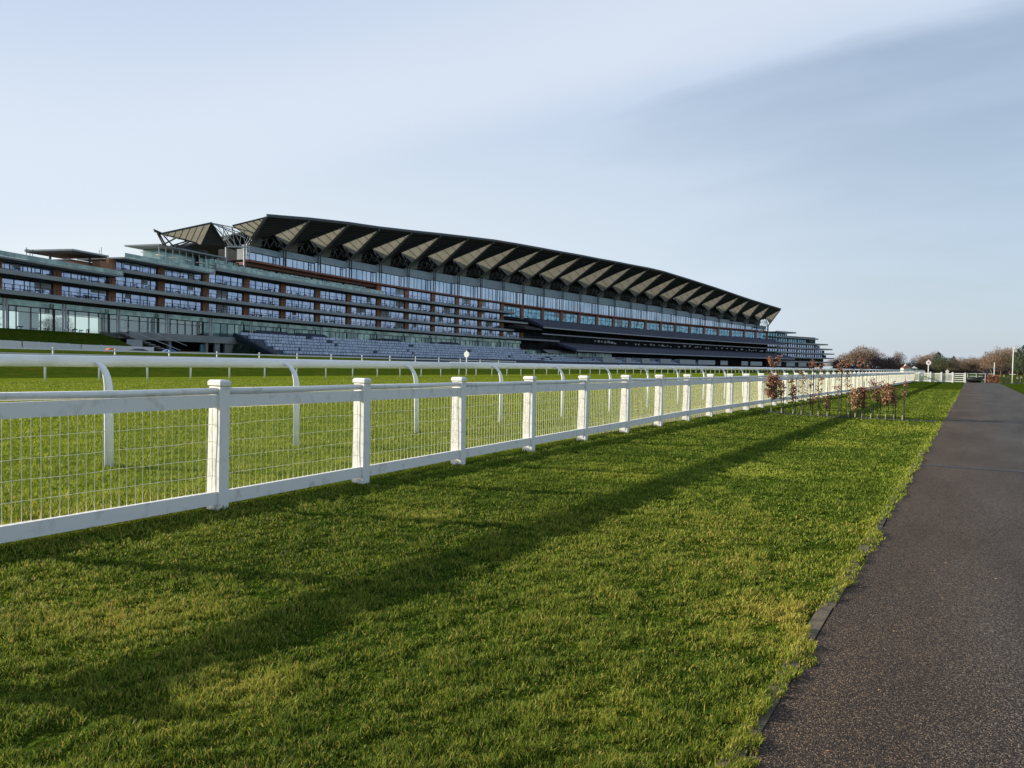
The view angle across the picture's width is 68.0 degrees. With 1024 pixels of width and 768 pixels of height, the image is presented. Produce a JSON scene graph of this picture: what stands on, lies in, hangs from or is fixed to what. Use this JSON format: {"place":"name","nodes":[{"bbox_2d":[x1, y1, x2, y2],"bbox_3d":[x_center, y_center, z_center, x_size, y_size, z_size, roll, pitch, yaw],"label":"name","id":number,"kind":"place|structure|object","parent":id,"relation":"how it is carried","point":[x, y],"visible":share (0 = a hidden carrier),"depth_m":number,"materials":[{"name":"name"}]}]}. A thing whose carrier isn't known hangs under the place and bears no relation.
{"place":"outdoors","nodes":[
{"label":"outdoors","id":0,"kind":"place"},
{"bbox_2d":[0,328,130,345],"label":"grass bank","id":1,"kind":"structure","parent":0,"point":[11,334],"depth_m":125.56,"materials":[{"name":"green plant"}]},
{"bbox_2d":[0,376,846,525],"bbox_3d":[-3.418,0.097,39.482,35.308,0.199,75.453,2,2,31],"label":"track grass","id":2,"kind":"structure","parent":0,"point":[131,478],"depth_m":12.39,"materials":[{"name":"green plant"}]},
{"bbox_2d":[0,349,1023,767],"bbox_3d":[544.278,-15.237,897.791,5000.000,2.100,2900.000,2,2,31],"label":"ground","id":3,"kind":"structure","parent":0,"point":[318,635],"depth_m":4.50,"materials":[{"name":"green plant"}]},
{"bbox_2d":[39,314,74,331],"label":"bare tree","id":4,"kind":"object","parent":3,"relation":"on","point":[50,326],"visible":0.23,"depth_m":230.87,"materials":[{"name":"grey plant"}]},
{"bbox_2d":[0,340,153,350],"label":"board fence","id":5,"kind":"object","parent":3,"relation":"on","point":[21,344],"visible":0.62,"depth_m":111.76,"materials":[{"name":"white paint"}]},
{"bbox_2d":[0,347,515,362],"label":"lawn rail","id":6,"kind":"object","parent":3,"relation":"on","point":[217,353],"visible":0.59,"depth_m":81.67,"materials":[{"name":"white paint"}]},
{"bbox_2d":[0,214,833,367],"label":"grandstand","id":7,"kind":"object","parent":3,"relation":"on","point":[272,284],"visible":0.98,"depth_m":233.63,"materials":[{"name":"grey"}]},
{"bbox_2d":[0,304,53,330],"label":"ground floor window","id":8,"kind":"structure","parent":7,"relation":"in","point":[16,327],"depth_m":128.59,"materials":[{"name":"grey glass"}]},
{"bbox_2d":[2,277,52,294],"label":"window","id":9,"kind":"structure","parent":7,"relation":"in","point":[8,280],"depth_m":127.06,"materials":[{"name":"blue glass"}]},
{"bbox_2d":[2,261,52,275],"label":"window","id":10,"kind":"structure","parent":7,"relation":"in","point":[7,266],"depth_m":127.00,"materials":[{"name":"blue glass"}]},
{"bbox_2d":[54,309,108,333],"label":"ground floor window","id":11,"kind":"structure","parent":7,"relation":"in","point":[73,330],"depth_m":140.78,"materials":[{"name":"grey glass"}]},
{"bbox_2d":[62,285,107,300],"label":"window","id":12,"kind":"structure","parent":7,"relation":"in","point":[73,289],"depth_m":139.01,"materials":[{"name":"blue glass"}]},
{"bbox_2d":[62,271,110,283],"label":"window","id":13,"kind":"structure","parent":7,"relation":"in","point":[66,275],"depth_m":139.62,"materials":[{"name":"blue glass"}]},
{"bbox_2d":[109,314,157,333],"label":"ground floor window","id":14,"kind":"structure","parent":7,"relation":"in","point":[128,320],"depth_m":153.23,"materials":[{"name":"grey glass"}]},
{"bbox_2d":[114,274,156,290],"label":"window","id":15,"kind":"structure","parent":7,"relation":"in","point":[128,279],"depth_m":152.19,"materials":[{"name":"blue glass"}]},
{"bbox_2d":[116,292,159,305],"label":"window","id":16,"kind":"structure","parent":7,"relation":"in","point":[123,295],"depth_m":151.82,"materials":[{"name":"blue glass"}]},
{"bbox_2d":[116,260,159,273],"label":"window","id":17,"kind":"structure","parent":7,"relation":"in","point":[119,264],"depth_m":151.20,"materials":[{"name":"blue glass"}]},
{"bbox_2d":[158,318,202,335],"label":"ground floor window","id":18,"kind":"structure","parent":7,"relation":"in","point":[170,323],"depth_m":165.10,"materials":[{"name":"grey glass"}]},
{"bbox_2d":[165,298,201,310],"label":"window","id":19,"kind":"structure","parent":7,"relation":"in","point":[167,300],"depth_m":164.47,"materials":[{"name":"blue glass"}]},
{"bbox_2d":[165,282,204,296],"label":"window","id":20,"kind":"structure","parent":7,"relation":"in","point":[167,284],"depth_m":164.67,"materials":[{"name":"blue glass"}]},
{"bbox_2d":[165,268,205,280],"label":"window","id":21,"kind":"structure","parent":7,"relation":"in","point":[169,273],"depth_m":164.29,"materials":[{"name":"blue glass"}]},
{"bbox_2d":[198,256,238,267],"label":"terrace window","id":22,"kind":"structure","parent":7,"relation":"in","point":[202,259],"depth_m":175.32,"materials":[{"name":"green glass"}]},
{"bbox_2d":[203,322,243,336],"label":"ground floor window","id":23,"kind":"structure","parent":7,"relation":"in","point":[219,329],"depth_m":177.53,"materials":[{"name":"green glass"}]},
{"bbox_2d":[209,303,242,314],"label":"window","id":24,"kind":"structure","parent":7,"relation":"in","point":[232,308],"depth_m":177.60,"materials":[{"name":"blue glass"}]},
{"bbox_2d":[209,288,242,300],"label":"window","id":25,"kind":"structure","parent":7,"relation":"in","point":[214,291],"depth_m":176.97,"materials":[{"name":"blue glass"}]},
{"bbox_2d":[209,273,242,286],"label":"window","id":26,"kind":"structure","parent":7,"relation":"in","point":[226,278],"depth_m":177.40,"materials":[{"name":"blue glass"}]},
{"bbox_2d":[242,244,280,264],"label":"gallery window","id":27,"kind":"structure","parent":7,"relation":"in","point":[258,254],"depth_m":190.79,"materials":[{"name":"blue glass"}]},
{"bbox_2d":[244,325,280,332],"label":"ground floor window","id":28,"kind":"structure","parent":7,"relation":"in","point":[246,327],"depth_m":189.03,"materials":[{"name":"green glass"}]},
{"bbox_2d":[250,307,279,317],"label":"window","id":29,"kind":"structure","parent":7,"relation":"in","point":[271,313],"depth_m":190.12,"materials":[{"name":"blue glass"}]},
{"bbox_2d":[250,279,279,292],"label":"window","id":30,"kind":"structure","parent":7,"relation":"in","point":[265,284],"depth_m":189.95,"materials":[{"name":"blue glass"}]},
{"bbox_2d":[250,294,281,305],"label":"window","id":31,"kind":"structure","parent":7,"relation":"in","point":[253,296],"depth_m":190.09,"materials":[{"name":"blue glass"}]},
{"bbox_2d":[279,250,315,270],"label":"gallery window","id":32,"kind":"structure","parent":7,"relation":"in","point":[294,260],"depth_m":203.34,"materials":[{"name":"blue glass"}]},
{"bbox_2d":[281,328,315,338],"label":"ground floor window","id":33,"kind":"structure","parent":7,"relation":"in","point":[291,331],"depth_m":202.90,"materials":[{"name":"green glass"}]},
{"bbox_2d":[286,311,314,320],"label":"window","id":34,"kind":"structure","parent":7,"relation":"in","point":[291,315],"depth_m":202.80,"materials":[{"name":"blue glass"}]},
{"bbox_2d":[286,285,314,296],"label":"window","id":35,"kind":"structure","parent":7,"relation":"in","point":[288,287],"depth_m":202.85,"materials":[{"name":"blue glass"}]},
{"bbox_2d":[286,299,315,309],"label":"window","id":36,"kind":"structure","parent":7,"relation":"in","point":[301,303],"depth_m":203.00,"materials":[{"name":"blue glass"}]},
{"bbox_2d":[314,255,346,276],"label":"gallery window","id":37,"kind":"structure","parent":7,"relation":"in","point":[328,265],"depth_m":216.19,"materials":[{"name":"blue glass"}]},
{"bbox_2d":[316,330,346,338],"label":"ground floor window","id":38,"kind":"structure","parent":7,"relation":"in","point":[330,334],"depth_m":217.36,"materials":[{"name":"green glass"}]},
{"bbox_2d":[320,315,345,323],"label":"window","id":39,"kind":"structure","parent":7,"relation":"in","point":[333,319],"depth_m":215.62,"materials":[{"name":"blue glass"}]},
{"bbox_2d":[320,303,345,312],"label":"window","id":40,"kind":"structure","parent":7,"relation":"in","point":[328,306],"depth_m":215.62,"materials":[{"name":"blue glass"}]},
{"bbox_2d":[320,290,346,301],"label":"window","id":41,"kind":"structure","parent":7,"relation":"in","point":[327,294],"depth_m":215.72,"materials":[{"name":"blue glass"}]},
{"bbox_2d":[345,260,376,281],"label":"gallery window","id":42,"kind":"structure","parent":7,"relation":"in","point":[362,271],"depth_m":228.79,"materials":[{"name":"blue glass"}]},
{"bbox_2d":[347,333,376,339],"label":"ground floor window","id":43,"kind":"structure","parent":7,"relation":"in","point":[358,336],"depth_m":229.24,"materials":[{"name":"green glass"}]},
{"bbox_2d":[351,318,376,326],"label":"window","id":44,"kind":"structure","parent":7,"relation":"in","point":[354,321],"depth_m":228.63,"materials":[{"name":"blue glass"}]},
{"bbox_2d":[351,307,376,315],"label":"window","id":45,"kind":"structure","parent":7,"relation":"in","point":[363,311],"depth_m":228.91,"materials":[{"name":"blue glass"}]},
{"bbox_2d":[352,294,376,304],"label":"window","id":46,"kind":"structure","parent":7,"relation":"in","point":[364,299],"depth_m":228.60,"materials":[{"name":"blue glass"}]},
{"bbox_2d":[376,264,404,286],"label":"gallery window","id":47,"kind":"structure","parent":7,"relation":"in","point":[395,276],"depth_m":241.71,"materials":[{"name":"blue glass"}]},
{"bbox_2d":[381,310,403,318],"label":"window","id":48,"kind":"structure","parent":7,"relation":"in","point":[400,315],"depth_m":241.60,"materials":[{"name":"blue glass"}]},
{"bbox_2d":[381,321,404,328],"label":"window","id":49,"kind":"structure","parent":7,"relation":"in","point":[398,324],"depth_m":241.30,"materials":[{"name":"blue glass"}]},
{"bbox_2d":[381,299,404,308],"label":"window","id":50,"kind":"structure","parent":7,"relation":"in","point":[387,302],"depth_m":241.71,"materials":[{"name":"blue glass"}]},
{"bbox_2d":[382,286,404,297],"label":"window","id":51,"kind":"structure","parent":7,"relation":"in","point":[392,291],"depth_m":241.74,"materials":[{"name":"blue glass"}]},
{"bbox_2d":[404,268,431,290],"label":"gallery window","id":52,"kind":"structure","parent":7,"relation":"in","point":[421,280],"depth_m":254.93,"materials":[{"name":"blue glass"}]},
{"bbox_2d":[405,336,430,343],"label":"ground floor window","id":53,"kind":"structure","parent":7,"relation":"in","point":[413,339],"depth_m":255.30,"materials":[{"name":"green glass"}]},
{"bbox_2d":[409,323,430,330],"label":"window","id":54,"kind":"structure","parent":7,"relation":"in","point":[422,327],"depth_m":254.74,"materials":[{"name":"blue glass"}]},
{"bbox_2d":[409,313,430,321],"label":"window","id":55,"kind":"structure","parent":7,"relation":"in","point":[419,317],"depth_m":254.62,"materials":[{"name":"blue glass"}]},
{"bbox_2d":[409,290,430,300],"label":"window","id":56,"kind":"structure","parent":7,"relation":"in","point":[412,294],"depth_m":254.24,"materials":[{"name":"blue glass"}]},
{"bbox_2d":[409,302,431,311],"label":"window","id":57,"kind":"structure","parent":7,"relation":"in","point":[419,306],"depth_m":254.68,"materials":[{"name":"blue glass"}]},
{"bbox_2d":[430,272,455,294],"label":"gallery window","id":58,"kind":"structure","parent":7,"relation":"in","point":[445,283],"depth_m":268.01,"materials":[{"name":"blue glass"}]},
{"bbox_2d":[435,306,454,314],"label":"window","id":59,"kind":"structure","parent":7,"relation":"in","point":[444,310],"depth_m":267.68,"materials":[{"name":"blue glass"}]},
{"bbox_2d":[435,294,455,303],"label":"window","id":60,"kind":"structure","parent":7,"relation":"in","point":[440,298],"depth_m":267.06,"materials":[{"name":"blue glass"}]},
{"bbox_2d":[454,275,478,297],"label":"gallery window","id":61,"kind":"structure","parent":7,"relation":"in","point":[468,286],"depth_m":280.80,"materials":[{"name":"blue glass"}]},
{"bbox_2d":[459,298,479,307],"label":"window","id":62,"kind":"structure","parent":7,"relation":"in","point":[462,301],"depth_m":279.67,"materials":[{"name":"blue glass"}]},
{"bbox_2d":[477,278,500,300],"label":"gallery window","id":63,"kind":"structure","parent":7,"relation":"in","point":[490,290],"depth_m":293.49,"materials":[{"name":"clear glass"}]},
{"bbox_2d":[500,281,520,303],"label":"gallery window","id":64,"kind":"structure","parent":7,"relation":"in","point":[511,292],"depth_m":306.08,"materials":[{"name":"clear glass"}]},
{"bbox_2d":[504,306,520,317],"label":"tall window","id":65,"kind":"structure","parent":7,"relation":"in","point":[517,310],"depth_m":306.23,"materials":[{"name":"blue glass"}]},
{"bbox_2d":[520,285,541,306],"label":"gallery window","id":66,"kind":"structure","parent":7,"relation":"in","point":[532,295],"depth_m":318.89,"materials":[{"name":"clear glass"}]},
{"bbox_2d":[524,308,540,319],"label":"tall window","id":67,"kind":"structure","parent":7,"relation":"in","point":[528,313],"depth_m":318.35,"materials":[{"name":"blue glass"}]},
{"bbox_2d":[541,288,559,308],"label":"gallery window","id":68,"kind":"structure","parent":7,"relation":"in","point":[552,297],"depth_m":331.60,"materials":[{"name":"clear glass"}]},
{"bbox_2d":[544,311,559,321],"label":"tall window","id":69,"kind":"structure","parent":7,"relation":"in","point":[555,316],"depth_m":330.87,"materials":[{"name":"blue glass"}]},
{"bbox_2d":[560,291,577,311],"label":"gallery window","id":70,"kind":"structure","parent":7,"relation":"in","point":[570,302],"depth_m":343.80,"materials":[{"name":"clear glass"}]},
{"bbox_2d":[563,313,577,322],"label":"tall window","id":71,"kind":"structure","parent":7,"relation":"in","point":[572,318],"depth_m":343.54,"materials":[{"name":"blue glass"}]},
{"bbox_2d":[577,294,595,313],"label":"gallery window","id":72,"kind":"structure","parent":7,"relation":"in","point":[587,303],"depth_m":356.45,"materials":[{"name":"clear glass"}]},
{"bbox_2d":[581,315,595,324],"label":"tall window","id":73,"kind":"structure","parent":7,"relation":"in","point":[590,320],"depth_m":356.36,"materials":[{"name":"blue glass"}]},
{"bbox_2d":[595,297,612,315],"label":"gallery window","id":74,"kind":"structure","parent":7,"relation":"in","point":[605,304],"depth_m":369.38,"materials":[{"name":"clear glass"}]},
{"bbox_2d":[612,300,628,317],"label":"gallery window","id":75,"kind":"structure","parent":7,"relation":"in","point":[621,310],"depth_m":381.20,"materials":[{"name":"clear glass"}]},
{"bbox_2d":[628,302,644,318],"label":"gallery window","id":76,"kind":"structure","parent":7,"relation":"in","point":[638,309],"depth_m":393.78,"materials":[{"name":"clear glass"}]},
{"bbox_2d":[644,305,659,320],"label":"gallery window","id":77,"kind":"structure","parent":7,"relation":"in","point":[652,313],"depth_m":405.59,"materials":[{"name":"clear glass"}]},
{"bbox_2d":[659,307,673,321],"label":"gallery window","id":78,"kind":"structure","parent":7,"relation":"in","point":[668,314],"depth_m":417.69,"materials":[{"name":"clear glass"}]},
{"bbox_2d":[674,310,688,323],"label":"gallery window","id":79,"kind":"structure","parent":7,"relation":"in","point":[682,316],"depth_m":429.90,"materials":[{"name":"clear glass"}]},
{"bbox_2d":[688,313,702,324],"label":"gallery window","id":80,"kind":"structure","parent":7,"relation":"in","point":[697,319],"depth_m":442.09,"materials":[{"name":"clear glass"}]},
{"bbox_2d":[0,372,914,542],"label":"paddock fence","id":81,"kind":"object","parent":3,"relation":"on","point":[221,399],"visible":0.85,"depth_m":7.77,"materials":[{"name":"white paint"}]},
{"bbox_2d":[0,372,954,545],"bbox_3d":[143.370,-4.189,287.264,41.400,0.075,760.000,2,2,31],"label":"racetrack","id":82,"kind":"structure","parent":3,"relation":"on","point":[547,377],"depth_m":14.44,"materials":[{"name":"green plant"}]},
{"bbox_2d":[44,367,832,380],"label":"running rail","id":83,"kind":"object","parent":82,"relation":"on","point":[377,372],"visible":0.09,"depth_m":59.71,"materials":[{"name":"white plastic"}]},
{"bbox_2d":[0,354,924,466],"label":"running rail","id":84,"kind":"object","parent":82,"relation":"on","point":[102,363],"visible":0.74,"depth_m":11.43,"materials":[{"name":"white plastic"}]},
{"bbox_2d":[716,450,924,767],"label":"kerb","id":85,"kind":"structure","parent":3,"relation":"on","point":[818,620],"depth_m":3.67,"materials":[{"name":"concrete"}]},
{"bbox_2d":[762,411,938,421],"bbox_3d":[8.974,0.857,20.316,4.350,0.059,0.750,2,2,31],"label":"planting bed","id":86,"kind":"object","parent":3,"relation":"on","point":[853,417],"visible":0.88,"depth_m":20.20,"materials":[{"name":"soil"}]},
{"bbox_2d":[761,355,784,411],"bbox_3d":[7.337,0.008,21.334,0.567,1.669,0.592,1,2,-5],"label":"beech sapling","id":87,"kind":"object","parent":86,"relation":"on","point":[772,394],"visible":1,"depth_m":21.29,"materials":[{"name":"brown plant"}]},
{"bbox_2d":[775,376,786,412],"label":"beech sapling","id":88,"kind":"object","parent":86,"relation":"on","point":[782,385],"visible":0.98,"depth_m":21.19,"materials":[{"name":"brown plant"}]},
{"bbox_2d":[787,373,797,413],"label":"beech sapling","id":89,"kind":"object","parent":86,"relation":"on","point":[793,393],"visible":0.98,"depth_m":21.08,"materials":[{"name":"brown plant"}]},
{"bbox_2d":[806,359,816,414],"bbox_3d":[8.212,0.130,20.810,0.305,1.663,0.334,2,2,31],"label":"beech sapling","id":90,"kind":"object","parent":86,"relation":"on","point":[810,387],"visible":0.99,"depth_m":20.80,"materials":[{"name":"brown plant"}]},
{"bbox_2d":[814,362,825,415],"bbox_3d":[8.330,0.186,20.685,0.352,1.569,0.376,0,2,-32],"label":"beech sapling","id":91,"kind":"object","parent":86,"relation":"on","point":[820,379],"visible":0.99,"depth_m":20.65,"materials":[{"name":"brown plant"}]},
{"bbox_2d":[832,358,845,416],"bbox_3d":[8.825,0.147,20.412,0.311,1.685,0.320,0,2,-26],"label":"beech sapling","id":92,"kind":"object","parent":86,"relation":"on","point":[840,371],"visible":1,"depth_m":20.41,"materials":[{"name":"brown plant"}]},
{"bbox_2d":[842,361,854,416],"bbox_3d":[9.003,0.182,20.333,0.326,1.629,0.318,2,2,31],"label":"beech sapling","id":93,"kind":"object","parent":86,"relation":"on","point":[848,365],"visible":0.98,"depth_m":20.34,"materials":[{"name":"brown plant"}]},
{"bbox_2d":[847,381,863,417],"bbox_3d":[9.150,0.354,20.151,0.447,1.300,0.379,0,2,-25],"label":"beech sapling","id":94,"kind":"object","parent":86,"relation":"on","point":[855,393],"visible":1,"depth_m":20.14,"materials":[{"name":"brown plant"}]},
{"bbox_2d":[856,355,870,417],"bbox_3d":[9.287,0.125,20.153,0.344,1.762,0.411,1,2,-9],"label":"beech sapling","id":95,"kind":"object","parent":86,"relation":"on","point":[862,390],"visible":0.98,"depth_m":20.13,"materials":[{"name":"brown plant"}]},
{"bbox_2d":[878,380,896,418],"bbox_3d":[9.867,0.397,19.886,0.473,1.250,0.453,0,2,-19],"label":"beech sapling","id":96,"kind":"object","parent":86,"relation":"on","point":[887,390],"visible":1,"depth_m":19.83,"materials":[{"name":"brown plant"}]},
{"bbox_2d":[845,344,877,363],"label":"bare tree","id":97,"kind":"object","parent":3,"relation":"on","point":[851,356],"visible":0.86,"depth_m":704.71,"materials":[{"name":"brown plant"}]},
{"bbox_2d":[908,354,936,369],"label":"bare tree","id":98,"kind":"object","parent":3,"relation":"on","point":[921,363],"visible":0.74,"depth_m":299.21,"materials":[{"name":"brown plant"}]},
{"bbox_2d":[831,356,1022,374],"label":"undergrowth","id":99,"kind":"object","parent":3,"relation":"on","point":[886,364],"visible":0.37,"depth_m":340.21,"materials":[{"name":"brown plant"}]},
{"bbox_2d":[915,372,952,382],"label":"boundary fence","id":100,"kind":"object","parent":3,"relation":"on","point":[923,377],"visible":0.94,"depth_m":84.11,"materials":[{"name":"white paint"}]},
{"bbox_2d":[930,352,946,372],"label":"evergreen tree","id":101,"kind":"object","parent":3,"relation":"on","point":[938,354],"visible":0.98,"depth_m":289.13,"materials":[{"name":"green plant"}]},
{"bbox_2d":[930,357,959,370],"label":"bare tree","id":102,"kind":"object","parent":3,"relation":"on","point":[949,362],"visible":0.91,"depth_m":288.57,"materials":[{"name":"brown plant"}]},
{"bbox_2d":[964,356,987,372],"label":"bare tree","id":103,"kind":"object","parent":3,"relation":"on","point":[975,365],"visible":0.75,"depth_m":298.76,"materials":[{"name":"brown plant"}]},
{"bbox_2d":[979,349,1005,374],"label":"bare tree","id":104,"kind":"object","parent":3,"relation":"on","point":[985,362],"visible":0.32,"depth_m":290.08,"materials":[{"name":"brown plant"}]},
{"bbox_2d":[981,347,1017,374],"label":"bare tree","id":105,"kind":"object","parent":3,"relation":"on","point":[997,360],"visible":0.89,"depth_m":279.10,"materials":[{"name":"brown plant"}]},
{"bbox_2d":[1014,345,1023,375],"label":"evergreen tree","id":106,"kind":"object","parent":3,"relation":"on","point":[1020,365],"visible":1,"depth_m":250.14,"materials":[{"name":"green plant"}]},
{"bbox_2d":[0,0,1023,371],"label":"sky","id":107,"kind":"structure","parent":0,"point":[852,169],"materials":[{"name":"blue"}]},
{"bbox_2d":[743,382,1023,767],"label":"path","id":108,"kind":"structure","parent":0,"point":[936,700],"depth_m":3.71,"materials":[{"name":"grey asphalt"}]},
{"bbox_2d":[921,421,1023,471],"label":"path joints","id":109,"kind":"object","parent":108,"relation":"on","point":[976,468],"visible":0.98,"depth_m":10.08,"materials":[{"name":"black asphalt"}]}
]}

